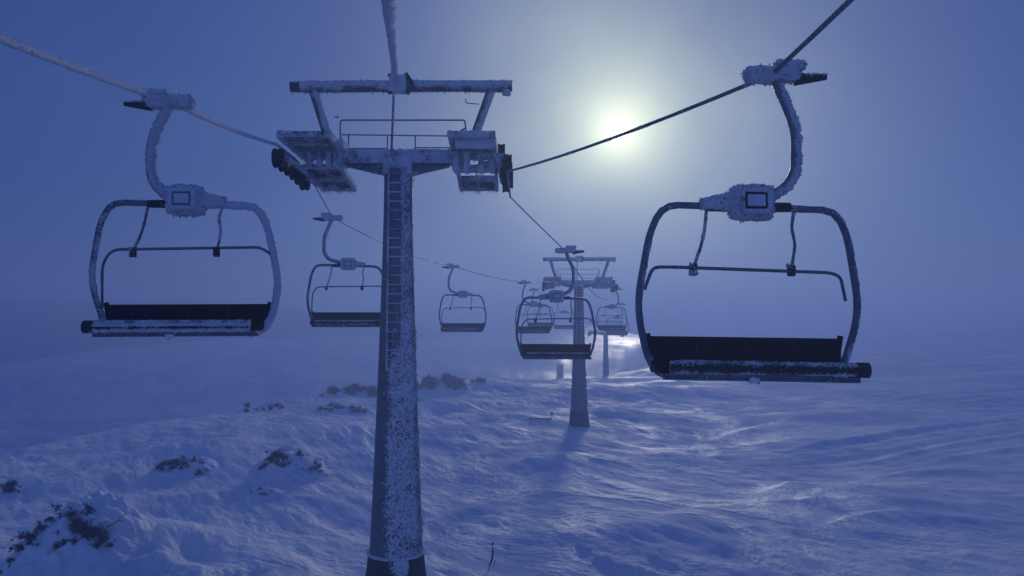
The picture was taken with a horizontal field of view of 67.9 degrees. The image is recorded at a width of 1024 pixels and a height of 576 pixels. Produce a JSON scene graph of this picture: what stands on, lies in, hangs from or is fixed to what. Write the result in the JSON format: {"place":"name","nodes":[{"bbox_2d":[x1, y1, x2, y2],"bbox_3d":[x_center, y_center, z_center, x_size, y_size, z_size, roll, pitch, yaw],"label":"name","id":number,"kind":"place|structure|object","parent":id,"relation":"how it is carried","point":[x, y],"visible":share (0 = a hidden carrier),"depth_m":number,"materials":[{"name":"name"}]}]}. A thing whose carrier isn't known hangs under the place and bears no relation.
{"place":"outdoors","nodes":[
{"label":"outdoors","id":0,"kind":"place"},
{"bbox_2d":[0,297,471,363],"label":"hill","id":1,"kind":"structure","parent":0,"point":[32,330],"depth_m":344.59,"materials":[{"name":"white snow"}]},
{"bbox_2d":[0,320,1023,575],"bbox_3d":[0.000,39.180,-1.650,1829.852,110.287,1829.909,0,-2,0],"label":"snow ground","id":2,"kind":"structure","parent":0,"point":[906,458],"depth_m":42.31,"materials":[{"name":"white snow"}]},
{"bbox_2d":[0,478,23,495],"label":"dwarf pine","id":3,"kind":"object","parent":2,"relation":"on","point":[10,487],"visible":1,"depth_m":33.69,"materials":[{"name":"green plant"}]},
{"bbox_2d":[0,490,156,575],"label":"dwarf pine","id":4,"kind":"object","parent":2,"relation":"on","point":[97,533],"visible":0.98,"depth_m":23.45,"materials":[{"name":"white plant"}]},
{"bbox_2d":[150,455,219,479],"bbox_3d":[-16.341,8.828,38.062,3.468,1.088,3.409,0,-2,0],"label":"dwarf pine","id":5,"kind":"object","parent":2,"relation":"on","point":[184,466],"visible":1,"depth_m":37.40,"materials":[{"name":"white plant"}]},
{"bbox_2d":[250,485,280,499],"bbox_3d":[-11.102,9.226,34.242,1.610,0.692,1.583,0,-2,0],"label":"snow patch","id":6,"kind":"object","parent":2,"relation":"on","point":[263,492],"visible":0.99,"depth_m":34.06,"materials":[{"name":"white snow"}]},
{"bbox_2d":[242,402,290,413],"bbox_3d":[-20.045,9.830,62.041,4.440,1.273,4.260,0,-2,0],"label":"dwarf pine","id":7,"kind":"object","parent":2,"relation":"on","point":[270,409],"visible":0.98,"depth_m":61.41,"materials":[{"name":"green plant"}]},
{"bbox_2d":[248,445,332,484],"bbox_3d":[-11.225,8.868,38.661,4.483,1.808,4.260,0,-2,0],"label":"dwarf pine","id":8,"kind":"object","parent":2,"relation":"on","point":[279,465],"visible":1,"depth_m":37.94,"materials":[{"name":"white plant"}]},
{"bbox_2d":[310,401,375,414],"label":"dwarf pine","id":9,"kind":"object","parent":2,"relation":"on","point":[334,408],"visible":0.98,"depth_m":65.72,"materials":[{"name":"green plant"}]},
{"bbox_2d":[319,382,376,397],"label":"dwarf pine","id":10,"kind":"object","parent":2,"relation":"on","point":[355,390],"visible":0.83,"depth_m":77.93,"materials":[{"name":"green plant"}]},
{"bbox_2d":[271,72,512,575],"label":"lift pylon","id":11,"kind":"object","parent":2,"relation":"on","point":[397,548],"visible":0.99,"depth_m":19.15,"materials":[{"name":"metal"}]},
{"bbox_2d":[0,33,587,333],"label":"haul rope","id":12,"kind":"object","parent":11,"relation":"attached to","point":[33,51],"visible":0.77,"depth_m":8.47,"materials":[{"name":"metal"}]},
{"bbox_2d":[81,87,281,339],"bbox_3d":[-4.451,-1.026,10.243,2.600,3.444,0.725,0,-2,-2],"label":"lift chair","id":13,"kind":"object","parent":12,"relation":"hanging from","point":[168,321],"visible":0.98,"depth_m":10.31,"materials":[{"name":"black metal"}]},
{"bbox_2d":[306,212,381,327],"bbox_3d":[-5.180,-0.581,23.862,2.576,3.663,0.708,0,-2,-3],"label":"lift chair","id":14,"kind":"object","parent":12,"relation":"hanging from","point":[344,319],"visible":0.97,"depth_m":23.91,"materials":[{"name":"black metal"}]},
{"bbox_2d":[439,263,486,332],"bbox_3d":[-2.623,0.500,39.840,2.576,3.663,0.708,0,-2,8],"label":"lift chair","id":15,"kind":"object","parent":12,"relation":"hanging from","point":[462,327],"visible":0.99,"depth_m":39.93,"materials":[{"name":"black plastic"}]},
{"bbox_2d":[515,280,551,333],"bbox_3d":[1.428,1.259,51.302,2.576,3.663,0.708,0,-2,10],"label":"lift chair","id":16,"kind":"object","parent":12,"relation":"hanging from","point":[535,330],"visible":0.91,"depth_m":51.33,"materials":[{"name":"black plastic"}]},
{"bbox_2d":[526,288,554,326],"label":"lift chair","id":17,"kind":"object","parent":12,"relation":"hanging from","point":[539,324],"visible":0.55,"depth_m":68.91,"materials":[{"name":"black plastic"}]},
{"bbox_2d":[553,303,573,328],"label":"lift chair","id":18,"kind":"object","parent":12,"relation":"hanging from","point":[563,326],"visible":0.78,"depth_m":87.85,"materials":[{"name":"black plastic"}]},
{"bbox_2d":[381,0,398,84],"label":"signal cable","id":19,"kind":"object","parent":11,"relation":"attached to","point":[388,8],"visible":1,"depth_m":12.73,"materials":[{"name":"metal"}]},
{"bbox_2d":[506,0,853,337],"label":"haul rope","id":20,"kind":"object","parent":11,"relation":"attached to","point":[819,29],"visible":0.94,"depth_m":10.46,"materials":[{"name":"metal"}]},
{"bbox_2d":[515,245,595,359],"bbox_3d":[1.387,0.446,24.109,2.574,3.661,0.708,0,-2,3],"label":"lift chair","id":21,"kind":"object","parent":20,"relation":"hanging from","point":[555,351],"visible":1,"depth_m":24.18,"materials":[{"name":"black metal"}]},
{"bbox_2d":[596,287,626,330],"bbox_3d":[8.193,1.713,62.395,2.574,3.661,0.708,0,-2,4],"label":"lift chair","id":22,"kind":"object","parent":20,"relation":"hanging from","point":[611,327],"visible":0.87,"depth_m":62.44,"materials":[{"name":"black plastic"}]},
{"bbox_2d":[606,302,628,335],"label":"lift chair","id":23,"kind":"object","parent":20,"relation":"hanging from","point":[617,333],"visible":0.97,"depth_m":83.90,"materials":[{"name":"black plastic"}]},
{"bbox_2d":[635,59,871,383],"bbox_3d":[2.728,-0.803,8.640,2.584,3.746,0.713,1,-2,2],"label":"lift chair","id":24,"kind":"object","parent":20,"relation":"hanging from","point":[752,360],"visible":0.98,"depth_m":8.71,"materials":[{"name":"black metal"}]},
{"bbox_2d":[417,372,469,393],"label":"dwarf pine","id":25,"kind":"object","parent":2,"relation":"on","point":[447,383],"visible":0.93,"depth_m":80.59,"materials":[{"name":"green plant"}]},
{"bbox_2d":[470,377,485,382],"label":"dwarf pine","id":26,"kind":"object","parent":2,"relation":"on","point":[479,380],"visible":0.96,"depth_m":84.68,"materials":[{"name":"green plant"}]},
{"bbox_2d":[488,542,494,564],"bbox_3d":[-0.678,8.627,24.259,0.294,1.029,0.061,0,-2,0],"label":"twig","id":27,"kind":"object","parent":2,"relation":"on","point":[492,554],"visible":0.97,"depth_m":24.25,"materials":[{"name":"brown wood"}]},
{"bbox_2d":[528,418,551,421],"bbox_3d":[2.196,10.441,59.614,1.895,0.445,0.160,0,-2,0],"label":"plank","id":28,"kind":"object","parent":2,"relation":"on","point":[530,419],"visible":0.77,"depth_m":59.54,"materials":[{"name":"brown wood"}]},
{"bbox_2d":[556,364,563,376],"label":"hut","id":29,"kind":"object","parent":2,"relation":"on","point":[559,369],"visible":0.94,"depth_m":220.28,"materials":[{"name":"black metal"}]},
{"bbox_2d":[542,255,617,426],"bbox_3d":[5.308,4.793,60.830,5.850,14.684,4.668,0,-2,0],"label":"lift pylon","id":30,"kind":"object","parent":2,"relation":"on","point":[579,415],"visible":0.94,"depth_m":59.52,"materials":[{"name":"black metal"}]},
{"bbox_2d":[587,320,623,375],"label":"lift pylon","id":31,"kind":"object","parent":2,"relation":"on","point":[605,356],"visible":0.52,"depth_m":127.37,"materials":[{"name":"black metal"}]},
{"bbox_2d":[0,0,1023,336],"label":"sky","id":32,"kind":"structure","parent":0,"point":[913,133],"materials":[{"name":"blue"}]}
]}

